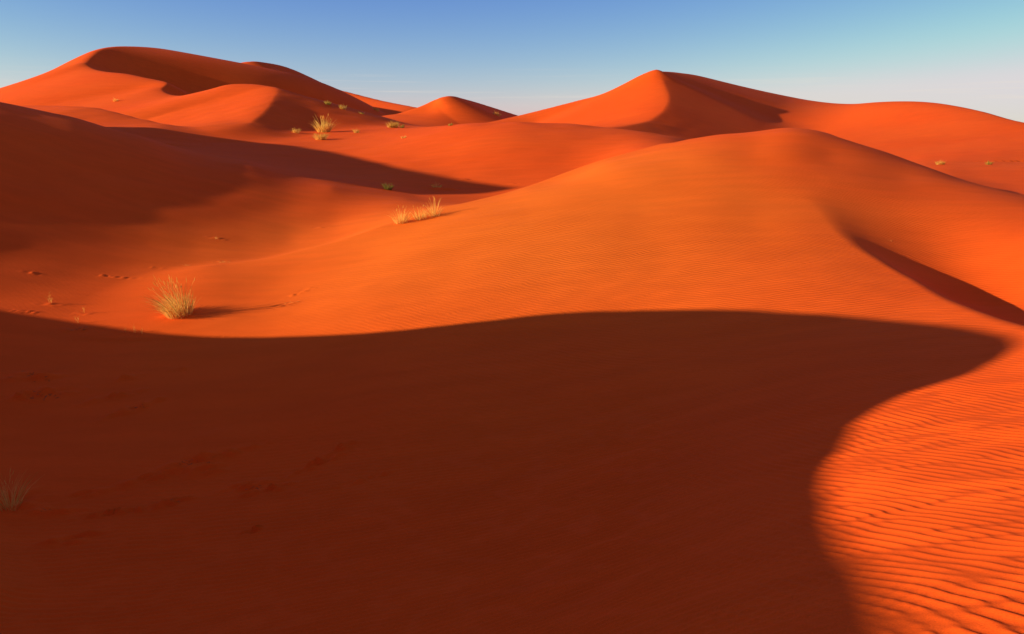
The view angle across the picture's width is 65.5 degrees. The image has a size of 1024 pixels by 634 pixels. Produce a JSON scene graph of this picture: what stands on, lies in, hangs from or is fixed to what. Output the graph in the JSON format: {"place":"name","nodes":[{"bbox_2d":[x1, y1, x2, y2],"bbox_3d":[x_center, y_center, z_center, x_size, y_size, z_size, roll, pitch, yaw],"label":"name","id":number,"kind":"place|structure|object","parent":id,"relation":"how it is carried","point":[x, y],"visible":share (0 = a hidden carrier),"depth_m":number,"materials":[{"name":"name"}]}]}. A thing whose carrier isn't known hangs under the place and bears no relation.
{"place":"outdoors","nodes":[
{"label":"outdoors","id":0,"kind":"place"},
{"bbox_2d":[0,119,1023,633],"bbox_3d":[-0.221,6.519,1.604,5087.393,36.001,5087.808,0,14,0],"label":"sand ground","id":1,"kind":"structure","parent":0,"point":[422,469],"depth_m":10.94,"materials":[{"name":"orange sand"}]},
{"bbox_2d":[0,469,34,511],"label":"grass tuft","id":2,"kind":"object","parent":1,"relation":"on","point":[13,502],"visible":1,"depth_m":11.89,"materials":[{"name":"plant"}]},
{"bbox_2d":[134,275,196,318],"bbox_3d":[-8.132,-0.504,18.834,1.494,1.036,1.474,6,15,24],"label":"grass tuft","id":3,"kind":"object","parent":1,"relation":"on","point":[170,309],"visible":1,"depth_m":18.78,"materials":[{"name":"plant"}]},
{"bbox_2d":[0,46,412,143],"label":"sand dune","id":4,"kind":"structure","parent":1,"relation":"on","point":[164,95],"depth_m":91.27,"materials":[{"name":"orange sand"}]},
{"bbox_2d":[0,102,456,274],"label":"sand dune","id":5,"kind":"structure","parent":1,"relation":"on","point":[76,193],"depth_m":28.34,"materials":[{"name":"orange sand"}]},
{"bbox_2d":[312,131,328,139],"bbox_3d":[-15.079,-14.372,62.894,1.771,0.818,1.687,0,14,0],"label":"grass tuft","id":6,"kind":"object","parent":1,"relation":"on","point":[320,137],"visible":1,"depth_m":62.73,"materials":[{"name":"plant"}]},
{"bbox_2d":[309,115,336,131],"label":"grass tuft","id":7,"kind":"object","parent":1,"relation":"on","point":[322,129],"visible":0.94,"depth_m":69.78,"materials":[{"name":"plant"}]},
{"bbox_2d":[242,61,416,114],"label":"sand dune","id":8,"kind":"structure","parent":1,"relation":"on","point":[388,108],"depth_m":211.37,"materials":[{"name":"orange sand"}]},
{"bbox_2d":[380,182,394,189],"bbox_3d":[-5.935,-6.260,37.916,0.745,0.470,0.763,10,17,36],"label":"grass tuft","id":9,"kind":"object","parent":1,"relation":"on","point":[386,187],"visible":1,"depth_m":37.86,"materials":[{"name":"green plant"}]},
{"bbox_2d":[386,121,399,127],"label":"grass tuft","id":10,"kind":"object","parent":1,"relation":"on","point":[392,125],"visible":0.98,"depth_m":73.49,"materials":[{"name":"plant"}]},
{"bbox_2d":[382,96,517,125],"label":"sand dune","id":11,"kind":"structure","parent":1,"relation":"on","point":[446,110],"depth_m":112.76,"materials":[{"name":"orange sand"}]},
{"bbox_2d":[378,122,684,183],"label":"sand dune","id":12,"kind":"structure","parent":1,"relation":"on","point":[524,153],"depth_m":49.74,"materials":[{"name":"orange sand"}]},
{"bbox_2d":[251,128,1023,331],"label":"sand dune","id":13,"kind":"structure","parent":1,"relation":"on","point":[798,224],"depth_m":21.59,"materials":[{"name":"orange sand"}]},
{"bbox_2d":[389,206,413,223],"bbox_3d":[-3.536,-3.295,25.599,0.927,0.617,0.847,-8,16,-30],"label":"grass tuft","id":14,"kind":"object","parent":13,"relation":"on","point":[402,220],"visible":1,"depth_m":25.59,"materials":[{"name":"plant"}]},
{"bbox_2d":[409,205,429,219],"bbox_3d":[-2.972,-3.371,25.732,0.788,0.517,0.902,0,14,0],"label":"grass tuft","id":15,"kind":"object","parent":13,"relation":"on","point":[418,218],"visible":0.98,"depth_m":25.75,"materials":[{"name":"plant"}]},
{"bbox_2d":[421,197,442,216],"bbox_3d":[-2.567,-3.594,25.904,0.944,0.711,0.863,7,15,25],"label":"grass tuft","id":16,"kind":"object","parent":13,"relation":"on","point":[433,212],"visible":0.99,"depth_m":25.93,"materials":[{"name":"plant"}]},
{"bbox_2d":[489,70,827,139],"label":"sand dune","id":17,"kind":"structure","parent":1,"relation":"on","point":[683,105],"depth_m":97.80,"materials":[{"name":"orange sand"}]},
{"bbox_2d":[804,101,1023,153],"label":"sand dune","id":18,"kind":"structure","parent":1,"relation":"on","point":[893,127],"depth_m":84.97,"materials":[{"name":"orange sand"}]},
{"bbox_2d":[0,0,1023,121],"label":"sky","id":19,"kind":"structure","parent":0,"point":[517,57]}
]}

